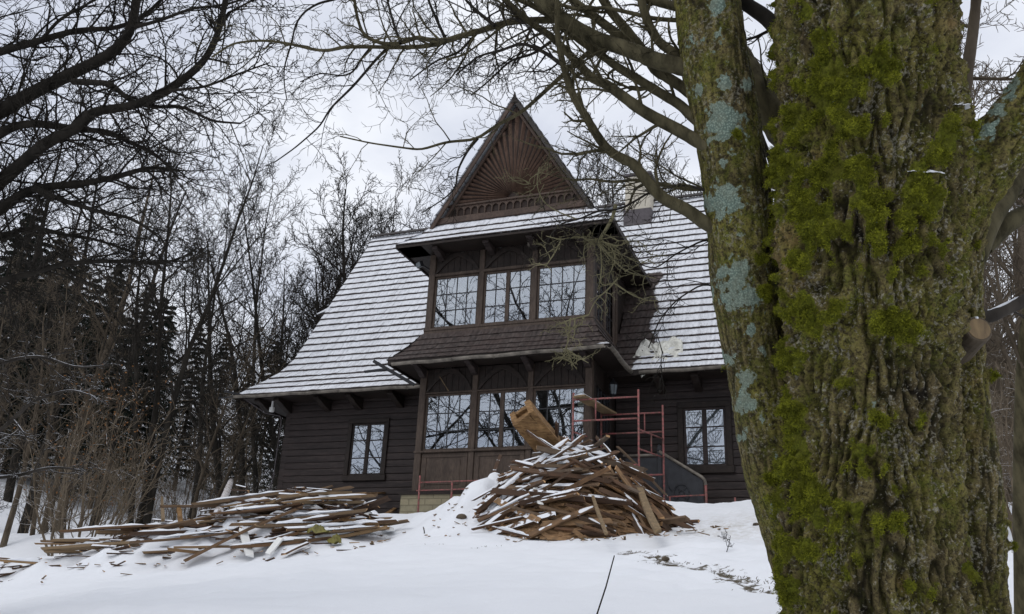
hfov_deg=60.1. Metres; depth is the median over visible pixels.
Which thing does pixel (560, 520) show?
board
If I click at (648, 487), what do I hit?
board
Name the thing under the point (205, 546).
board
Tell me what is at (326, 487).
board
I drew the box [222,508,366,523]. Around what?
board
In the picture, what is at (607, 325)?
window
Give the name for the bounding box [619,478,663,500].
board
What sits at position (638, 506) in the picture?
board
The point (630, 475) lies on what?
board
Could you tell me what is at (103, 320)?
spruce tree
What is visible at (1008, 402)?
bare shrub
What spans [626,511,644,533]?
board
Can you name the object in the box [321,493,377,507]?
board
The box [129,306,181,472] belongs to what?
spruce tree
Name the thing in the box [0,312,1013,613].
snowy ground
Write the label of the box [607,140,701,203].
bare tree
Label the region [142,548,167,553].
board
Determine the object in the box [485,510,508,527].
board
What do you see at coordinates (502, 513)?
board
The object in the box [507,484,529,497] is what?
board
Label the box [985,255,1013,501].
bare tree
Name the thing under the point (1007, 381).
bare shrub
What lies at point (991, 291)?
bare tree
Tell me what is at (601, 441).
board
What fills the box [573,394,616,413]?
scaffold plank
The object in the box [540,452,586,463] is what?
board
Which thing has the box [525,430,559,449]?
board
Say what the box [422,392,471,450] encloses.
window
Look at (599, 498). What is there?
board
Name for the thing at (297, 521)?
board
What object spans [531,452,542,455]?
board
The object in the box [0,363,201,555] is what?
beech sapling
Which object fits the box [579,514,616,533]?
board
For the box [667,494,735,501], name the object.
railing
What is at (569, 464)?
board
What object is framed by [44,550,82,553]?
board
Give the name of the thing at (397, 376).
wooden house
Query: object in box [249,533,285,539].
board
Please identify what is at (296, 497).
board
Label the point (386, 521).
board
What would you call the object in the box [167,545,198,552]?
board
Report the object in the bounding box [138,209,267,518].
bare tree
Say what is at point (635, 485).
board
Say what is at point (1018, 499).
young tree
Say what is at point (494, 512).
board
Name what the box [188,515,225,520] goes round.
board
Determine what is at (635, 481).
board
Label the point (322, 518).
board
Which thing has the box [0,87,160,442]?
bare tree
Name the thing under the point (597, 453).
board
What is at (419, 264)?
floodlight
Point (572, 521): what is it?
board
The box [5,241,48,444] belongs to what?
spruce tree
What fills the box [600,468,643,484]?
board
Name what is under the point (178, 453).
spruce tree
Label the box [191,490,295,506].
board
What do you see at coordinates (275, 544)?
board
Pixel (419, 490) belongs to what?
railing
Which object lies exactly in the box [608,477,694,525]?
board
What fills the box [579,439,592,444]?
board
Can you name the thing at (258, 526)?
board
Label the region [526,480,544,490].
board
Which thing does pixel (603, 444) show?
board
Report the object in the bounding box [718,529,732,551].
snowy stem
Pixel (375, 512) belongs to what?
board
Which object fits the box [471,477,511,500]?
board
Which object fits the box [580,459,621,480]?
board
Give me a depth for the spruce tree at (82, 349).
52.79 m
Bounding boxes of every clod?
[456,514,466,518]
[661,556,669,561]
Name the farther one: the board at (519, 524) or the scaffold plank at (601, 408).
the scaffold plank at (601, 408)
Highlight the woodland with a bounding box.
[0,236,1015,524]
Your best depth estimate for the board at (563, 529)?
13.10 m
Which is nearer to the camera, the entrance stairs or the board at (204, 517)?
the board at (204, 517)
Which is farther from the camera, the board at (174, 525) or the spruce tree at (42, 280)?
the spruce tree at (42, 280)
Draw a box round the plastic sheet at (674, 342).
[633,336,682,377]
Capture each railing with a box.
[416,475,476,512]
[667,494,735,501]
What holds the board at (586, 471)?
on the board at (541, 458)
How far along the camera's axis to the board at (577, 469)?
13.98 m
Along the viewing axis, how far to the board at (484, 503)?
14.09 m
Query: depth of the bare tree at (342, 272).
40.45 m
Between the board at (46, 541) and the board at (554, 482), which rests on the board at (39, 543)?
the board at (46, 541)
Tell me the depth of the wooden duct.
15.12 m
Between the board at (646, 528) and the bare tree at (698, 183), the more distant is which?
the bare tree at (698, 183)
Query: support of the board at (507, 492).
on the rubble heap
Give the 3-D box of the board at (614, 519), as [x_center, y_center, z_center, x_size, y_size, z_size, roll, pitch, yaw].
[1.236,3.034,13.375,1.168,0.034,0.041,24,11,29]
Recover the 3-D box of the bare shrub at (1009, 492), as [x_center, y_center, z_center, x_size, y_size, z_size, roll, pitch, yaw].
[11.468,2.878,21.800,7.271,6.588,6.664,8,-21,-14]
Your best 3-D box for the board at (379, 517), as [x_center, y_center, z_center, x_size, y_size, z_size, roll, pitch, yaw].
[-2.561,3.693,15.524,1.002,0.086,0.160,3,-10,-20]
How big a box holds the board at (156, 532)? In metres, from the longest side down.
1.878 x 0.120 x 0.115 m
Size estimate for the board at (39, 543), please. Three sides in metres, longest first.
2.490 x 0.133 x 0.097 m
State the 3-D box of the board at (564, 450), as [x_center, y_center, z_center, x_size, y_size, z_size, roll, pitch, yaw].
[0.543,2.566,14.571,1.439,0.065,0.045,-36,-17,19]
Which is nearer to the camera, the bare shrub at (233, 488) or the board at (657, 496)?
the board at (657, 496)
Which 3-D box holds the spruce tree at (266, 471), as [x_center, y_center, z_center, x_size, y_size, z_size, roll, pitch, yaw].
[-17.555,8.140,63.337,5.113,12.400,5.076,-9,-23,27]
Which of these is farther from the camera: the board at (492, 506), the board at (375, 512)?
the board at (375, 512)
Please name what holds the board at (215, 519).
on the board at (174, 525)
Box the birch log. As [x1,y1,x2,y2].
[214,479,233,516]
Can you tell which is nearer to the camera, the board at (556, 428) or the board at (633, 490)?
the board at (633, 490)
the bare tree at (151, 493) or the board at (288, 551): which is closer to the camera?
the board at (288, 551)
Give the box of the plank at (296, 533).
[252,516,350,547]
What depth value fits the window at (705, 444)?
21.14 m
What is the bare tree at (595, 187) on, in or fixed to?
on the snowy ground at (442, 568)
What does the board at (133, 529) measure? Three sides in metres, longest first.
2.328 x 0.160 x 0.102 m
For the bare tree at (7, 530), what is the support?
on the snowy ground at (442, 568)
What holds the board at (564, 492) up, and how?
on the rubble heap
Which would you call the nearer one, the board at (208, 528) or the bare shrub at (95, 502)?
the board at (208, 528)
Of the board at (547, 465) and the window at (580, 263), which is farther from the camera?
the window at (580, 263)
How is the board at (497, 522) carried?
on the rubble heap
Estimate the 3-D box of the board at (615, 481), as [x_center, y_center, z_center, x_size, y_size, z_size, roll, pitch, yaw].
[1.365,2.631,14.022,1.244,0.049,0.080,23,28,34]
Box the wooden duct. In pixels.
[510,399,564,451]
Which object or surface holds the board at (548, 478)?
on the board at (565, 485)
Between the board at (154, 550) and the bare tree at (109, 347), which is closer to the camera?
the board at (154, 550)
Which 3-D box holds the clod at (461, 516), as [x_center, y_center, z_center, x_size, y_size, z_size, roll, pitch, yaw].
[-0.823,3.437,14.491,0.177,0.108,0.135,-5,-22,20]
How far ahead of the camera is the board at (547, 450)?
14.45 m
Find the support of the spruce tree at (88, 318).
on the snowy ground at (442, 568)
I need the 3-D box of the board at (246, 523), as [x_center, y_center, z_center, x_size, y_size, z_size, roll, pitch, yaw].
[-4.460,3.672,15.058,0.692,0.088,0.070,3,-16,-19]
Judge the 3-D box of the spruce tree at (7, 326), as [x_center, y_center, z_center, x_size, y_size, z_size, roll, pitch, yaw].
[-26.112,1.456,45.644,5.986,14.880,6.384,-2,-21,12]
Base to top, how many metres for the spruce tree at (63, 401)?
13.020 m
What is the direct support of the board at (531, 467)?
on the board
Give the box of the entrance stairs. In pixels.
[623,444,707,502]
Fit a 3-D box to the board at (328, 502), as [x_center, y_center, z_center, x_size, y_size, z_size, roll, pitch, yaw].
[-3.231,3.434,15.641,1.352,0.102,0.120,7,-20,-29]
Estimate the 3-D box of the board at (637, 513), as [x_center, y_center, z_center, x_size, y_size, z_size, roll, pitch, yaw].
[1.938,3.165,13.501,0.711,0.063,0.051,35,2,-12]
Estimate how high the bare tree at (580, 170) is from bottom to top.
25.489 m
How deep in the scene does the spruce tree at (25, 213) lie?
61.50 m
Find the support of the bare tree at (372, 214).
on the snowy ground at (442, 568)
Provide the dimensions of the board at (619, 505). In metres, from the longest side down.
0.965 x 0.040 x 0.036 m
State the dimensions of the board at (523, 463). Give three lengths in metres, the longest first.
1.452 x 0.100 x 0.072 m
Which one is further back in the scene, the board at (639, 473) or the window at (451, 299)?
the window at (451, 299)
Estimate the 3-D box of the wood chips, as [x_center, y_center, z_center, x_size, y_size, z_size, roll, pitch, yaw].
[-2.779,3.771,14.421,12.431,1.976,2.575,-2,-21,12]
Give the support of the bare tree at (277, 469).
on the snowy ground at (442, 568)
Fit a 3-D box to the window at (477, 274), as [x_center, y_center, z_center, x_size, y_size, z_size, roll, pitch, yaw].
[-1.414,-0.134,22.458,1.230,1.420,0.070,-5,-22,20]
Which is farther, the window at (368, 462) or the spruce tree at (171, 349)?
the spruce tree at (171, 349)
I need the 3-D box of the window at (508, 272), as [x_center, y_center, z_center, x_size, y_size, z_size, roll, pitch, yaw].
[-0.108,-0.254,21.982,1.280,1.420,0.076,-5,-22,20]
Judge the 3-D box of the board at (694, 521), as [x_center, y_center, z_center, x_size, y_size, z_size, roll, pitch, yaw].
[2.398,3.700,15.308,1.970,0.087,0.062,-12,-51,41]
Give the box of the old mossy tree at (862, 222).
[180,0,1023,613]
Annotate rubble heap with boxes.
[486,464,651,540]
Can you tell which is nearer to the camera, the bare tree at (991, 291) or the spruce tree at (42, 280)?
the bare tree at (991, 291)
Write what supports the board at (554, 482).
on the rubble heap
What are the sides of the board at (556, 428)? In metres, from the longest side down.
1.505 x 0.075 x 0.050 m
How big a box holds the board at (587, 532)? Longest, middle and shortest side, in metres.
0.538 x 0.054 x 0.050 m
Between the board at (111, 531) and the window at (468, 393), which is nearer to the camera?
the board at (111, 531)
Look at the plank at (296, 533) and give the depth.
14.67 m
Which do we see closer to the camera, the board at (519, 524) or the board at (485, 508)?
the board at (519, 524)
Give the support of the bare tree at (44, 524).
on the snowy ground at (442, 568)
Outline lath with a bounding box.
[484,454,501,511]
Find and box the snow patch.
[487,445,579,510]
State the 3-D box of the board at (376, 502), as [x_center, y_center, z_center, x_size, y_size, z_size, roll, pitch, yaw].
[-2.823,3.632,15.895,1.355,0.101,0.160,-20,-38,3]
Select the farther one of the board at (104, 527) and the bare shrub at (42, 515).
the bare shrub at (42, 515)
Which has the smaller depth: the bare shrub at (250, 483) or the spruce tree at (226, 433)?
the bare shrub at (250, 483)
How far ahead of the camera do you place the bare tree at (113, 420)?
34.94 m
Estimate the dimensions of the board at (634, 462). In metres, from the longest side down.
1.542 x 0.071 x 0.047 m
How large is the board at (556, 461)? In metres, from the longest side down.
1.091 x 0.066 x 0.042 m
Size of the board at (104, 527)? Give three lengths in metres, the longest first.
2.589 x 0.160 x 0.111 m
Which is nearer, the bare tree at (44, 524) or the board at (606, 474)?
the board at (606, 474)
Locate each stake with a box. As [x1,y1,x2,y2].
[160,496,164,521]
[176,507,183,528]
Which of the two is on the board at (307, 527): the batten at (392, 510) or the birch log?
the batten at (392, 510)
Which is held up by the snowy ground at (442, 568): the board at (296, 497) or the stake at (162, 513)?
the stake at (162, 513)
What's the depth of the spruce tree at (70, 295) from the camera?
58.46 m
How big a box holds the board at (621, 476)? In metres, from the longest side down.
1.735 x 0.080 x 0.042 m
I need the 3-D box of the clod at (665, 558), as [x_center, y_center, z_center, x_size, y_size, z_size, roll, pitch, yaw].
[1.641,2.696,9.473,0.091,0.054,0.072,-5,-22,20]
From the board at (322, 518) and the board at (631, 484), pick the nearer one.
the board at (631, 484)
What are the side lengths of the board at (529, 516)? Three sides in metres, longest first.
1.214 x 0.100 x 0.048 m
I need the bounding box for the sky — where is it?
[0,0,1023,406]
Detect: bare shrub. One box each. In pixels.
[0,470,14,509]
[1,456,100,532]
[22,429,164,529]
[110,476,184,523]
[152,465,251,520]
[192,465,276,511]
[229,469,277,509]
[984,293,1016,483]
[984,299,1019,537]
[987,333,1018,524]
[990,297,1014,499]
[991,332,1015,501]
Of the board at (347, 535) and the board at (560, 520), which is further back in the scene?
the board at (347, 535)
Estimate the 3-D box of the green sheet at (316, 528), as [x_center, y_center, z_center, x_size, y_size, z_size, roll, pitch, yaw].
[-3.196,3.688,14.668,0.403,0.186,0.243,1,-21,5]
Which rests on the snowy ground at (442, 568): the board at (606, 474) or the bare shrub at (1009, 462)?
the bare shrub at (1009, 462)
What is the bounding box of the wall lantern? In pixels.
[604,378,617,405]
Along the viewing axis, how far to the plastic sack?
14.44 m
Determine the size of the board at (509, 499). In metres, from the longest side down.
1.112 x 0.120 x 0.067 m
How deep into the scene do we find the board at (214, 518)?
15.52 m
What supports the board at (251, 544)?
on the snowy ground at (442, 568)
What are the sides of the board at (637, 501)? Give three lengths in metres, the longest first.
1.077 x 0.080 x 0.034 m
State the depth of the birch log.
18.85 m
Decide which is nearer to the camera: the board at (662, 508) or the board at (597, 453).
the board at (662, 508)
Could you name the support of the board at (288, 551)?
on the snowy ground at (442, 568)
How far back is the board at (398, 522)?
15.52 m
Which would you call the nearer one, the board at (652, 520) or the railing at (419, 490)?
the board at (652, 520)
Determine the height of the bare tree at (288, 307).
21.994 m
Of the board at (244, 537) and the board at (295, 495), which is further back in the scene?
the board at (295, 495)
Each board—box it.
[0,557,40,563]
[34,542,74,544]
[40,540,119,542]
[40,541,140,550]
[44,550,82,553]
[50,537,127,541]
[58,522,207,532]
[75,541,102,543]
[79,538,100,542]
[95,530,128,534]
[97,529,132,532]
[118,519,196,539]
[121,522,214,530]
[129,526,242,543]
[129,527,212,535]
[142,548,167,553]
[159,504,229,507]
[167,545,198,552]
[174,544,230,548]
[180,526,211,536]
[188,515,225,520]
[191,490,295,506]
[192,514,268,524]
[197,512,272,520]
[209,502,299,515]
[214,486,354,516]
[217,497,271,507]
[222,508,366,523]
[229,500,276,508]
[229,520,259,525]
[230,536,331,548]
[239,528,253,557]
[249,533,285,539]
[250,536,307,542]
[255,523,274,528]
[263,518,343,526]
[265,537,283,555]
[270,485,332,500]
[271,519,335,531]
[275,494,318,498]
[276,490,351,499]
[281,542,308,554]
[282,496,361,502]
[284,521,365,530]
[287,514,352,523]
[292,499,364,504]
[298,525,379,534]
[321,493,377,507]
[321,494,377,499]
[329,525,387,537]
[341,495,390,514]
[345,519,397,522]
[349,515,392,520]
[353,524,389,531]
[360,521,379,525]
[361,500,393,530]
[379,519,409,525]
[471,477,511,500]
[471,511,545,530]
[472,455,539,513]
[472,502,492,517]
[472,504,497,521]
[474,487,581,517]
[474,504,517,526]
[477,484,549,522]
[483,492,579,512]
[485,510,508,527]
[490,488,585,502]
[490,511,555,534]
[491,526,529,537]
[493,498,541,522]
[497,458,548,482]
[497,471,514,479]
[497,482,528,507]
[498,436,568,495]
[498,470,512,476]
[501,497,524,519]
[506,482,599,488]
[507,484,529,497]
[508,465,621,488]
[509,470,572,517]
[509,505,601,531]
[510,447,606,465]
[510,459,554,470]
[515,469,588,483]
[518,450,619,482]
[518,481,590,505]
[519,461,540,476]
[520,472,613,478]
[522,445,591,461]
[522,467,582,477]
[523,472,572,485]
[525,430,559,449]
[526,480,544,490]
[528,489,632,505]
[528,506,593,538]
[529,463,606,477]
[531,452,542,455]
[533,465,610,511]
[534,464,614,471]
[536,445,647,472]
[539,505,618,526]
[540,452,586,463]
[540,518,612,526]
[541,442,578,463]
[541,461,575,479]
[546,461,644,491]
[546,471,613,483]
[547,446,597,463]
[554,526,610,533]
[555,421,557,437]
[556,447,586,478]
[560,436,654,481]
[563,436,603,463]
[563,490,626,526]
[564,442,614,458]
[564,503,624,519]
[568,458,630,491]
[569,434,585,446]
[571,530,602,535]
[578,490,638,520]
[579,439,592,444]
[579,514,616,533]
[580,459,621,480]
[582,524,618,536]
[585,500,622,506]
[590,435,609,447]
[592,462,669,508]
[595,455,645,482]
[596,436,618,459]
[598,473,628,477]
[598,487,694,528]
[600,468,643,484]
[602,475,683,522]
[603,483,651,508]
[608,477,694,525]
[610,468,648,532]
[614,465,639,500]
[616,446,666,495]
[618,467,639,499]
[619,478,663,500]
[621,493,644,513]
[621,514,661,535]
[622,483,640,494]
[622,505,648,522]
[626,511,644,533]
[631,477,666,509]
[637,487,661,533]
[641,479,659,495]
[650,493,673,525]
[650,502,664,518]
[659,522,672,530]
[661,515,689,523]
[684,519,700,522]
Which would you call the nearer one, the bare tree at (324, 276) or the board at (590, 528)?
the board at (590, 528)
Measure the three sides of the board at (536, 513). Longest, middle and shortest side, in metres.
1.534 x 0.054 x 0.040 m
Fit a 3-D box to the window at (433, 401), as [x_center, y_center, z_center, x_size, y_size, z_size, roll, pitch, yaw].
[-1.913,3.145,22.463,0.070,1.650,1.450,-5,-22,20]
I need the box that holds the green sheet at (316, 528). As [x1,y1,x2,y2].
[307,524,330,533]
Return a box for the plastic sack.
[327,534,341,543]
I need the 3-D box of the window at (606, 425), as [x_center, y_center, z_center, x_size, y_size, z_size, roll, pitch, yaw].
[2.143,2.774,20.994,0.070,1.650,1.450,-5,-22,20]
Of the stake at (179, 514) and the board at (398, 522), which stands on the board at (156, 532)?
the stake at (179, 514)
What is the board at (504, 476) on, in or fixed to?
on the board at (487, 491)
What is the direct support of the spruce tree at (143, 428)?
on the snowy ground at (442, 568)
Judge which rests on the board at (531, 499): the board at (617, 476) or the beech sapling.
the board at (617, 476)
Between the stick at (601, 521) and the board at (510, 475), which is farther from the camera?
the board at (510, 475)
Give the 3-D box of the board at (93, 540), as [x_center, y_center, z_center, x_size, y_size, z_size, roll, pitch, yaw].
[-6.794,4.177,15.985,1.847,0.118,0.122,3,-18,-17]
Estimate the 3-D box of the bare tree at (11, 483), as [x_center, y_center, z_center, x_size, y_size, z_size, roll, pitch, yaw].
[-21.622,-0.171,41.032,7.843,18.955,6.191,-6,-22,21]
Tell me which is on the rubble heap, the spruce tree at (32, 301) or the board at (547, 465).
the board at (547, 465)
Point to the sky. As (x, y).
(1002, 43)
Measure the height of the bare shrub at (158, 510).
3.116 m
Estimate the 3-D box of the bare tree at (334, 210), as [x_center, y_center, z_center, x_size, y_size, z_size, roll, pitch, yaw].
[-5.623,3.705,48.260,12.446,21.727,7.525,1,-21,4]
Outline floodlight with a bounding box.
[416,261,429,269]
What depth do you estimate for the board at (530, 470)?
14.06 m
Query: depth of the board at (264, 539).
14.59 m
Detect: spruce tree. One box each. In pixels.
[0,207,48,471]
[0,210,32,344]
[0,231,73,481]
[0,257,94,493]
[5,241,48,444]
[25,280,103,458]
[28,263,132,490]
[40,244,76,416]
[45,314,140,508]
[79,269,124,420]
[85,283,166,480]
[87,296,177,503]
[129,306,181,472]
[151,327,210,490]
[171,334,238,488]
[199,372,265,509]
[223,342,283,492]
[259,419,283,491]
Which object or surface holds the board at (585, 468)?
on the board at (586, 471)
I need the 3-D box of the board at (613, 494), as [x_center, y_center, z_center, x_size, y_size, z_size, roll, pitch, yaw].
[2.116,3.142,13.659,1.833,0.081,0.039,25,-37,-13]
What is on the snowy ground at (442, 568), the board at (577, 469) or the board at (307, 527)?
the board at (307, 527)
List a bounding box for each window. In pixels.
[341,418,389,481]
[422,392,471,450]
[425,397,451,448]
[432,273,478,327]
[435,282,461,336]
[475,389,526,448]
[482,268,531,323]
[533,386,584,441]
[536,262,586,319]
[595,383,610,452]
[596,264,612,338]
[677,400,734,473]
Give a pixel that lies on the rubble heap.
(551, 534)
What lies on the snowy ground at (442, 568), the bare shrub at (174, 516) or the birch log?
the bare shrub at (174, 516)
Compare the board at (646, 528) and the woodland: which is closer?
the board at (646, 528)
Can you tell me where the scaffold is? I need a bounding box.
[572,389,664,499]
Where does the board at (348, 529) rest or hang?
on the snowy ground at (442, 568)
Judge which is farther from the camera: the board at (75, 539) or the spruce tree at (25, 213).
the spruce tree at (25, 213)
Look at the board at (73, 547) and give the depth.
15.07 m
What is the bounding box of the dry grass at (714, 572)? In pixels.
[481,545,773,591]
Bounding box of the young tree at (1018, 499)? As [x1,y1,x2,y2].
[983,234,1023,613]
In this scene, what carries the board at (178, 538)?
on the snowy ground at (442, 568)
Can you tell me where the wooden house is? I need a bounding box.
[218,91,773,514]
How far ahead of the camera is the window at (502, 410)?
20.92 m
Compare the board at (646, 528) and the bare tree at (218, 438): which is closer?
the board at (646, 528)
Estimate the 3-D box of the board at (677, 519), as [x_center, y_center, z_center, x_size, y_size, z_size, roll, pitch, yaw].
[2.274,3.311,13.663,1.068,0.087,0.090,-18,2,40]
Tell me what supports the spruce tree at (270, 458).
on the snowy ground at (442, 568)
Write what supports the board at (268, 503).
on the snowy ground at (442, 568)
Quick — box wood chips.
[41,488,730,582]
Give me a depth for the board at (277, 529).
14.87 m
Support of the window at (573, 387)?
in the wooden house
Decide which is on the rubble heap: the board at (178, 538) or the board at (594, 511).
the board at (594, 511)
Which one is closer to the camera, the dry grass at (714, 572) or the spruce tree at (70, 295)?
the dry grass at (714, 572)
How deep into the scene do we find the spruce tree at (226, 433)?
61.53 m
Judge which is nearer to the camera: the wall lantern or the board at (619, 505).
the board at (619, 505)
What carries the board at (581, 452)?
on the board at (556, 461)
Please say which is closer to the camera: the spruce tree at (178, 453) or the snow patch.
the snow patch
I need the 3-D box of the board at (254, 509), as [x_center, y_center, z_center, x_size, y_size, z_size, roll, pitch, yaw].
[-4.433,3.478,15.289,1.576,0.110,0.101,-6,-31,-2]
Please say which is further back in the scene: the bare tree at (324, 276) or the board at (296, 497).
the bare tree at (324, 276)
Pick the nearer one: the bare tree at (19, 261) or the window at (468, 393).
the window at (468, 393)
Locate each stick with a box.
[592,495,607,534]
[596,555,614,613]
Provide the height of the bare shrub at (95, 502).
3.824 m
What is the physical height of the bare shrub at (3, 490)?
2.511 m
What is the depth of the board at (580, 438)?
14.72 m
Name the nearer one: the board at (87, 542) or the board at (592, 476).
the board at (592, 476)
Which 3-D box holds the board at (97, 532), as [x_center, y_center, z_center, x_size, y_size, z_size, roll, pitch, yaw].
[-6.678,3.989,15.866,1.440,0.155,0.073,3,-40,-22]
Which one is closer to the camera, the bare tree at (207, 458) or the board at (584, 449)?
the board at (584, 449)
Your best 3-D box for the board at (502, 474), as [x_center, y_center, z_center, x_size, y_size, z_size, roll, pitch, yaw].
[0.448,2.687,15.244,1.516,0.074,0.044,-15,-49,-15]
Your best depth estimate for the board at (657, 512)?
13.54 m
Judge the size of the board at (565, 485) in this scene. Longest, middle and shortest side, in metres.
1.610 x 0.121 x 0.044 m
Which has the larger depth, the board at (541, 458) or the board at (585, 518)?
the board at (541, 458)
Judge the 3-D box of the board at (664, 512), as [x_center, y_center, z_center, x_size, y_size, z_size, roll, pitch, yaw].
[2.070,3.059,13.829,1.576,0.080,0.036,30,-34,1]
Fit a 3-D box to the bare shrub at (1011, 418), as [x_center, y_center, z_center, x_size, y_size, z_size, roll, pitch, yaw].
[7.188,1.618,13.045,3.957,3.912,4.317,-5,-22,20]
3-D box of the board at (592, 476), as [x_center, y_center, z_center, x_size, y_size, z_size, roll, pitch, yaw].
[0.863,2.834,13.676,1.556,0.099,0.090,-31,-13,8]
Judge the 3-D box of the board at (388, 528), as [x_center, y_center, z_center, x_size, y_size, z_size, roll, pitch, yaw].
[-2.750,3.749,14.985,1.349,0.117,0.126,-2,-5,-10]
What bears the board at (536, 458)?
on the board at (581, 452)
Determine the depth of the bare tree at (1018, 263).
13.91 m
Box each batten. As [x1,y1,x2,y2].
[296,491,384,493]
[342,508,396,521]
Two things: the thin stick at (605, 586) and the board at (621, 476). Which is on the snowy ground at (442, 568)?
the thin stick at (605, 586)
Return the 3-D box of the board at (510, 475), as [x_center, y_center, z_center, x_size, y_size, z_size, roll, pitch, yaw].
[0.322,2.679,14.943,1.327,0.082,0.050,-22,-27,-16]
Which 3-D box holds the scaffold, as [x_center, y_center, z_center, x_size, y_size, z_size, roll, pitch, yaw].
[2.351,3.273,19.539,1.807,2.610,1.247,-5,-22,20]
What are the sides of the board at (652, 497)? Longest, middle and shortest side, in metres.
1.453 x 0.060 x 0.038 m
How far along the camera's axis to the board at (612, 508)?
13.50 m
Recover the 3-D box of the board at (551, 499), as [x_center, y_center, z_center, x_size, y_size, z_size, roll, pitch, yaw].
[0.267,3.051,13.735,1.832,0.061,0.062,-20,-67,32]
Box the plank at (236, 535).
[184,506,304,561]
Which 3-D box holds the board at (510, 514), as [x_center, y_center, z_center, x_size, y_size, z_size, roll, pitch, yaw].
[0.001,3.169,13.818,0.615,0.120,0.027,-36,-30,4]
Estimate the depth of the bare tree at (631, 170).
52.55 m
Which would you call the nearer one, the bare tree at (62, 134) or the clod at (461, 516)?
the bare tree at (62, 134)
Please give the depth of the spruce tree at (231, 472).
56.13 m
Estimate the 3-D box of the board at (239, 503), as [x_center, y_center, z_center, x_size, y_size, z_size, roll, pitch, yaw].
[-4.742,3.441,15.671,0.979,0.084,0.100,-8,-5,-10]
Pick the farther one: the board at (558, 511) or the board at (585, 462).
the board at (585, 462)
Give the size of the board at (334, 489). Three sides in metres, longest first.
2.442 x 0.126 x 0.122 m
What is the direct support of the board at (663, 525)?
on the rubble heap
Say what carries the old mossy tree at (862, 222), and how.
on the snowy ground at (442, 568)
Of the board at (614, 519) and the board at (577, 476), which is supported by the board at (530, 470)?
the board at (577, 476)
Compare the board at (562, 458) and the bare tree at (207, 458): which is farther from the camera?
the bare tree at (207, 458)
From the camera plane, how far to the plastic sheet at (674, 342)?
22.03 m
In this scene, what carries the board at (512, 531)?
on the rubble heap
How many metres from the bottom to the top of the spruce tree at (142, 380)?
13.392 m
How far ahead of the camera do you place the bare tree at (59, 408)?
31.38 m
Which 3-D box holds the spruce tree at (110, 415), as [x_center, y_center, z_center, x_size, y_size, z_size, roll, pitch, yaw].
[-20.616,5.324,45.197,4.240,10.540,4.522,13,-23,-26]
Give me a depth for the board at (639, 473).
14.25 m
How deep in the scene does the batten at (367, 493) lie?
22.14 m
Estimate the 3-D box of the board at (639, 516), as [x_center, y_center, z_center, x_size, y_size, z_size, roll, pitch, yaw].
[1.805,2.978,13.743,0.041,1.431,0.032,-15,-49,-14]
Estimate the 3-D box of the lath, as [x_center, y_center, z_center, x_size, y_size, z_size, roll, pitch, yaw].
[-0.355,3.208,16.677,0.070,0.120,4.582,2,2,3]
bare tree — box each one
[0,0,323,512]
[0,86,190,532]
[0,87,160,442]
[0,147,108,383]
[0,153,163,502]
[0,247,108,547]
[0,254,143,535]
[21,146,243,525]
[36,104,222,531]
[67,94,301,523]
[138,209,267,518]
[144,155,402,496]
[159,161,385,470]
[169,309,285,518]
[236,257,338,490]
[240,205,411,444]
[243,140,459,362]
[311,192,431,310]
[338,186,448,274]
[436,135,628,207]
[570,124,702,205]
[571,129,624,208]
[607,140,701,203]
[959,0,1023,512]
[971,68,1018,461]
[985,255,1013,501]
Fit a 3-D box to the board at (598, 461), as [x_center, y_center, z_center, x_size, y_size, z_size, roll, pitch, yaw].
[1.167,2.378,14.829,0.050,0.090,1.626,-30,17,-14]
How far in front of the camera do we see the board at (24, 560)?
14.83 m

